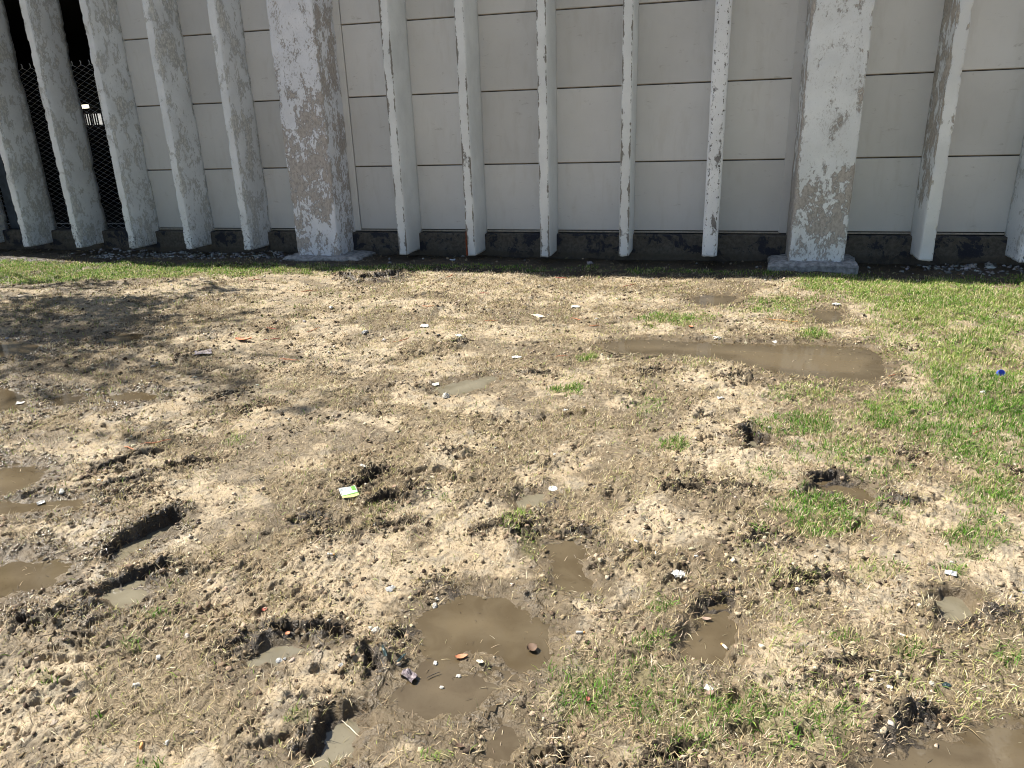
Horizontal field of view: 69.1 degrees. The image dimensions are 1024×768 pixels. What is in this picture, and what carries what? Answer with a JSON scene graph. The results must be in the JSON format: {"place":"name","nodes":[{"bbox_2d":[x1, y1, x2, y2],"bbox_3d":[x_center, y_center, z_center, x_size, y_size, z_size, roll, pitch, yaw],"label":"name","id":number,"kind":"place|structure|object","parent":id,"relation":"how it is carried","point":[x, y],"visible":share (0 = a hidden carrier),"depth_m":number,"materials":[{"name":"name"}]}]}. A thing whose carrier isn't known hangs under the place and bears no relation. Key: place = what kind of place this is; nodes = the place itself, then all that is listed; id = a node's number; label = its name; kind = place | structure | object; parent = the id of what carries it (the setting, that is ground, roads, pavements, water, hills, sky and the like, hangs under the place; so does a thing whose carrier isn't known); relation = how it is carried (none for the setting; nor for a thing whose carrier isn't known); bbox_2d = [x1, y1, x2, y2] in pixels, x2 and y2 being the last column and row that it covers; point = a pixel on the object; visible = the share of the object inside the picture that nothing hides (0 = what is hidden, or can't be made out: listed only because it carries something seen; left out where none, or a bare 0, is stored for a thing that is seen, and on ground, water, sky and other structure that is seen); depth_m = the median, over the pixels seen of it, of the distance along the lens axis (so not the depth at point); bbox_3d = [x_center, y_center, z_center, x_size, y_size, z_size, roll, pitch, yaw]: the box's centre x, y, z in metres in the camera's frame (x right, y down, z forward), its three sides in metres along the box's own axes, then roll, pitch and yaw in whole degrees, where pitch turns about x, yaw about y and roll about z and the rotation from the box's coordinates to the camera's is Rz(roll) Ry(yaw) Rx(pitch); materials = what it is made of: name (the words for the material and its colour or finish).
{"place":"outdoors","nodes":[
{"label":"outdoors","id":0,"kind":"place"},
{"bbox_2d":[0,249,1023,767],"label":"ground","id":1,"kind":"structure","parent":0,"point":[368,737],"depth_m":3.12,"materials":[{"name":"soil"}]},
{"bbox_2d":[0,388,26,411],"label":"puddle water","id":2,"kind":"structure","parent":1,"relation":"on","point":[8,398],"depth_m":4.74,"materials":[{"name":"brown liquid"}]},
{"bbox_2d":[0,340,38,356],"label":"puddle water","id":3,"kind":"structure","parent":1,"relation":"on","point":[23,348],"depth_m":5.87,"materials":[{"name":"brown liquid"}]},
{"bbox_2d":[0,462,48,495],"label":"puddle water","id":4,"kind":"structure","parent":1,"relation":"on","point":[10,482],"depth_m":3.67,"materials":[{"name":"brown liquid"}]},
{"bbox_2d":[0,556,71,597],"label":"puddle water","id":5,"kind":"structure","parent":1,"relation":"on","point":[13,575],"depth_m":2.88,"materials":[{"name":"brown liquid"}]},
{"bbox_2d":[0,497,84,514],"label":"puddle water","id":6,"kind":"structure","parent":1,"relation":"on","point":[6,507],"depth_m":3.37,"materials":[{"name":"brown liquid"}]},
{"bbox_2d":[36,630,87,636],"bbox_3d":[-1.515,0.839,2.510,0.167,0.004,0.014,-4,20,-6],"label":"twig","id":7,"kind":"object","parent":1,"relation":"on","point":[63,631],"visible":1,"depth_m":2.51,"materials":[{"name":"brown plant"}]},
{"bbox_2d":[52,393,84,405],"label":"puddle water","id":8,"kind":"structure","parent":1,"relation":"on","point":[67,398],"depth_m":4.72,"materials":[{"name":"brown liquid"}]},
{"bbox_2d":[101,333,144,343],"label":"puddle water","id":9,"kind":"structure","parent":1,"relation":"on","point":[125,337],"depth_m":6.05,"materials":[{"name":"brown liquid"}]},
{"bbox_2d":[99,580,148,607],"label":"puddle water","id":10,"kind":"structure","parent":1,"relation":"on","point":[115,596],"depth_m":2.77,"materials":[{"name":"brown liquid"}]},
{"bbox_2d":[106,391,157,403],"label":"puddle water","id":11,"kind":"structure","parent":1,"relation":"on","point":[129,396],"depth_m":4.74,"materials":[{"name":"brown liquid"}]},
{"bbox_2d":[132,682,140,688],"bbox_3d":[-1.153,0.926,2.285,0.026,0.020,0.022,6,21,20],"label":"stone","id":12,"kind":"object","parent":1,"relation":"on","point":[137,684],"visible":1,"depth_m":2.28,"materials":[{"name":"white stone"}]},
{"bbox_2d":[113,525,173,561],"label":"puddle water","id":13,"kind":"structure","parent":1,"relation":"on","point":[129,547],"depth_m":3.13,"materials":[{"name":"brown liquid"}]},
{"bbox_2d":[194,349,211,354],"bbox_3d":[-2.315,-0.238,5.558,0.135,0.018,0.146,-10,21,-21],"label":"foil wrapper","id":14,"kind":"object","parent":1,"relation":"on","point":[200,352],"visible":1,"depth_m":5.54,"materials":[{"name":"silver metal"}]},
{"bbox_2d":[235,337,251,339],"bbox_3d":[-2.109,-0.357,5.840,0.147,0.027,0.057,3,20,13],"label":"leaf","id":15,"kind":"object","parent":1,"relation":"on","point":[238,338],"visible":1,"depth_m":5.85,"materials":[{"name":"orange plant"}]},
{"bbox_2d":[247,633,304,666],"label":"puddle water","id":16,"kind":"structure","parent":1,"relation":"on","point":[273,654],"depth_m":2.43,"materials":[{"name":"brown liquid"}]},
{"bbox_2d":[308,719,359,767],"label":"puddle water","id":17,"kind":"structure","parent":1,"relation":"on","point":[337,737],"depth_m":2.10,"materials":[{"name":"brown liquid"}]},
{"bbox_2d":[339,486,358,497],"bbox_3d":[-0.752,0.498,3.434,0.077,0.010,0.089,-9,27,-23],"label":"packet","id":18,"kind":"object","parent":1,"relation":"on","point":[353,491],"visible":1,"depth_m":3.43},
{"bbox_2d":[371,626,380,633],"bbox_3d":[-0.452,0.817,2.468,0.032,0.022,0.027,-1,20,4],"label":"stone","id":19,"kind":"object","parent":1,"relation":"on","point":[374,630],"visible":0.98,"depth_m":2.46,"materials":[{"name":"white stone"}]},
{"bbox_2d":[382,644,386,656],"bbox_3d":[-0.402,0.837,2.337,0.010,0.006,0.062,-9,21,-19],"label":"plastic shard","id":20,"kind":"object","parent":1,"relation":"on","point":[384,651],"visible":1,"depth_m":2.33,"materials":[{"name":"plastic"}]},
{"bbox_2d":[385,585,394,591],"bbox_3d":[-0.444,0.745,2.709,0.038,0.013,0.038,-1,20,4],"label":"stone","id":21,"kind":"object","parent":1,"relation":"on","point":[389,588],"visible":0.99,"depth_m":2.70,"materials":[{"name":"white stone"}]},
{"bbox_2d":[396,653,405,661],"bbox_3d":[-0.347,0.858,2.332,0.009,0.005,0.044,9,22,27],"label":"plastic shard","id":22,"kind":"object","parent":1,"relation":"on","point":[400,657],"visible":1,"depth_m":2.33,"materials":[{"name":"teal plastic"}]},
{"bbox_2d":[442,392,449,398],"bbox_3d":[-0.403,0.070,4.532,0.048,0.040,0.052,-2,20,-1],"label":"stone","id":23,"kind":"object","parent":1,"relation":"on","point":[445,395],"visible":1,"depth_m":4.52,"materials":[{"name":"white stone"}]},
{"bbox_2d":[432,376,498,394],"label":"puddle water","id":24,"kind":"structure","parent":1,"relation":"on","point":[465,386],"depth_m":4.82,"materials":[{"name":"brown liquid"}]},
{"bbox_2d":[379,594,554,722],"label":"puddle water","id":25,"kind":"structure","parent":1,"relation":"on","point":[510,627],"depth_m":2.39,"materials":[{"name":"brown liquid"}]},
{"bbox_2d":[399,668,416,682],"bbox_3d":[-0.314,0.889,2.276,0.056,0.016,0.036,13,25,36],"label":"wrapper","id":26,"kind":"object","parent":25,"relation":"on","point":[410,675],"visible":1,"depth_m":2.28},
{"bbox_2d":[455,654,467,657],"bbox_3d":[-0.160,0.860,2.351,0.040,0.009,0.020,-4,20,-5],"label":"leaf","id":27,"kind":"object","parent":25,"relation":"on","point":[460,655],"visible":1,"depth_m":2.35,"materials":[{"name":"orange plant"}]},
{"bbox_2d":[527,643,536,650],"bbox_3d":[0.064,0.842,2.375,0.033,0.011,0.033,7,22,24],"label":"stone","id":28,"kind":"object","parent":25,"relation":"on","point":[532,646],"visible":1,"depth_m":2.38,"materials":[{"name":"stone"}]},
{"bbox_2d":[0,298,953,762],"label":"floating dry grass","id":29,"kind":"structure","parent":1,"relation":"on","point":[584,578],"depth_m":3.33,"materials":[{"name":"plant"}]},
{"bbox_2d":[482,718,540,767],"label":"puddle water","id":30,"kind":"structure","parent":1,"relation":"on","point":[507,738],"depth_m":2.04,"materials":[{"name":"brown liquid"}]},
{"bbox_2d":[0,0,1023,274],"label":"building","id":31,"kind":"structure","parent":1,"relation":"on","point":[842,136],"depth_m":8.27,"materials":[{"name":"paint"}]},
{"bbox_2d":[0,60,124,227],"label":"chain link fence","id":32,"kind":"object","parent":31,"relation":"on","point":[89,137],"visible":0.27,"depth_m":10.13,"materials":[{"name":"metal"}]},
{"bbox_2d":[82,105,100,107],"bbox_3d":[-8.766,-5.795,15.535,0.140,0.070,0.430,3,20,15],"label":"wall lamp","id":33,"kind":"object","parent":31,"relation":"attached to","point":[91,106],"visible":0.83,"depth_m":15.48,"materials":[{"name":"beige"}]},
{"bbox_2d":[83,113,102,125],"bbox_3d":[-8.990,-5.628,15.842,0.520,0.250,0.100,3,20,15],"label":"lit window","id":34,"kind":"structure","parent":31,"relation":"in","point":[97,117],"depth_m":15.79,"materials":[{"name":"white"}]},
{"bbox_2d":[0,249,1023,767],"bbox_3d":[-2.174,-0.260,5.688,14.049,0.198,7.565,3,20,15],"label":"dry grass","id":35,"kind":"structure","parent":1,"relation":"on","point":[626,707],"depth_m":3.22,"materials":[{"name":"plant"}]},
{"bbox_2d":[0,258,1023,767],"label":"green grass","id":36,"kind":"structure","parent":1,"relation":"on","point":[932,296],"depth_m":4.39,"materials":[{"name":"green plant"}]},
{"bbox_2d":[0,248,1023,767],"bbox_3d":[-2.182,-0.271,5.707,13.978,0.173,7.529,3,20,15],"label":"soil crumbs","id":37,"kind":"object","parent":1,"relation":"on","point":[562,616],"visible":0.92,"depth_m":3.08,"materials":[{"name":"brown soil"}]},
{"bbox_2d":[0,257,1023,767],"bbox_3d":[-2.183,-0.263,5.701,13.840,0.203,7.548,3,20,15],"label":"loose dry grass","id":38,"kind":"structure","parent":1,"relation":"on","point":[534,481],"depth_m":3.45,"materials":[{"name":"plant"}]},
{"bbox_2d":[0,253,1023,764],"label":"pebbles","id":39,"kind":"object","parent":1,"relation":"on","point":[62,491],"visible":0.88,"depth_m":5.23,"materials":[{"name":"stone"}]},
{"bbox_2d":[516,494,544,508],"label":"puddle water","id":40,"kind":"structure","parent":1,"relation":"on","point":[536,498],"depth_m":3.35,"materials":[{"name":"brown liquid"}]},
{"bbox_2d":[52,248,1022,275],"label":"gravel","id":41,"kind":"structure","parent":1,"relation":"on","point":[988,265],"depth_m":9.33,"materials":[{"name":"grey gravel"}]},
{"bbox_2d":[548,486,556,490],"bbox_3d":[0.188,0.480,3.413,0.041,0.004,0.041,6,28,13],"label":"disc","id":42,"kind":"object","parent":1,"relation":"on","point":[553,488],"visible":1,"depth_m":3.41,"materials":[{"name":"white plastic"}]},
{"bbox_2d":[539,719,570,727],"bbox_3d":[0.121,0.956,2.099,0.099,0.005,0.009,-8,21,-16],"label":"twig","id":43,"kind":"object","parent":1,"relation":"on","point":[554,722],"visible":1,"depth_m":2.10,"materials":[{"name":"brown plant"}]},
{"bbox_2d":[542,535,595,592],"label":"puddle water","id":44,"kind":"structure","parent":1,"relation":"on","point":[568,570],"depth_m":2.80,"materials":[{"name":"brown liquid"}]},
{"bbox_2d":[671,570,681,577],"bbox_3d":[0.596,0.687,2.692,0.035,0.022,0.039,-8,21,-16],"label":"tissue","id":45,"kind":"object","parent":1,"relation":"on","point":[675,573],"visible":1,"depth_m":2.69,"materials":[{"name":"white paper"}]},
{"bbox_2d":[679,604,737,665],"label":"puddle water","id":46,"kind":"structure","parent":1,"relation":"on","point":[712,630],"depth_m":2.41,"materials":[{"name":"brown liquid"}]},
{"bbox_2d":[704,684,713,690],"bbox_3d":[0.572,0.883,2.161,0.027,0.015,0.021,13,25,36],"label":"paper scrap","id":47,"kind":"object","parent":1,"relation":"on","point":[707,687],"visible":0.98,"depth_m":2.16,"materials":[{"name":"white paper"}]},
{"bbox_2d":[690,294,737,305],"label":"puddle water","id":48,"kind":"structure","parent":1,"relation":"on","point":[715,300],"depth_m":6.61,"materials":[{"name":"brown liquid"}]},
{"bbox_2d":[604,338,886,383],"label":"puddle water","id":49,"kind":"structure","parent":1,"relation":"on","point":[820,358],"depth_m":5.13,"materials":[{"name":"brown liquid"}]},
{"bbox_2d":[748,441,759,447],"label":"puddle water","id":50,"kind":"structure","parent":1,"relation":"on","point":[752,444],"depth_m":3.98,"materials":[{"name":"brown liquid"}]},
{"bbox_2d":[789,742,822,754],"bbox_3d":[0.760,0.944,1.926,0.084,0.004,0.009,11,24,32],"label":"twig","id":51,"kind":"object","parent":1,"relation":"on","point":[807,750],"visible":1,"depth_m":1.92,"materials":[{"name":"brown plant"}]},
{"bbox_2d":[809,310,843,323],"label":"puddle water","id":52,"kind":"structure","parent":1,"relation":"on","point":[824,317],"depth_m":5.98,"materials":[{"name":"brown liquid"}]},
{"bbox_2d":[815,480,879,504],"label":"puddle water","id":53,"kind":"structure","parent":1,"relation":"on","point":[861,495],"depth_m":3.34,"materials":[{"name":"brown liquid"}]},
{"bbox_2d":[864,713,1023,767],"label":"puddle water","id":54,"kind":"structure","parent":1,"relation":"on","point":[995,747],"depth_m":1.94,"materials":[{"name":"brown liquid"}]},
{"bbox_2d":[941,682,950,687],"bbox_3d":[1.268,0.879,2.174,0.025,0.006,0.020,-8,21,-16],"label":"dark plastic","id":55,"kind":"object","parent":1,"relation":"on","point":[946,684],"visible":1,"depth_m":2.17,"materials":[{"name":"plastic"}]},
{"bbox_2d":[945,570,956,575],"bbox_3d":[1.580,0.679,2.678,0.040,0.010,0.034,9,22,27],"label":"plastic film","id":56,"kind":"object","parent":1,"relation":"on","point":[951,572],"visible":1,"depth_m":2.68,"materials":[{"name":"white plastic"}]},
{"bbox_2d":[936,596,971,621],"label":"puddle water","id":57,"kind":"structure","parent":1,"relation":"on","point":[952,608],"depth_m":2.54,"materials":[{"name":"brown liquid"}]},
{"bbox_2d":[996,369,1005,375],"bbox_3d":[3.014,-0.064,4.586,0.052,0.051,0.016,8,-11,-6],"label":"bottle cap","id":58,"kind":"object","parent":1,"relation":"on","point":[1001,372],"visible":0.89,"depth_m":4.58,"materials":[{"name":"blue plastic"}]},
{"bbox_2d":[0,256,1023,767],"bbox_3d":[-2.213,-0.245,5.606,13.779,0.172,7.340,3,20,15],"label":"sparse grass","id":59,"kind":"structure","parent":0,"point":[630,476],"depth_m":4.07,"materials":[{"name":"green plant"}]}
]}

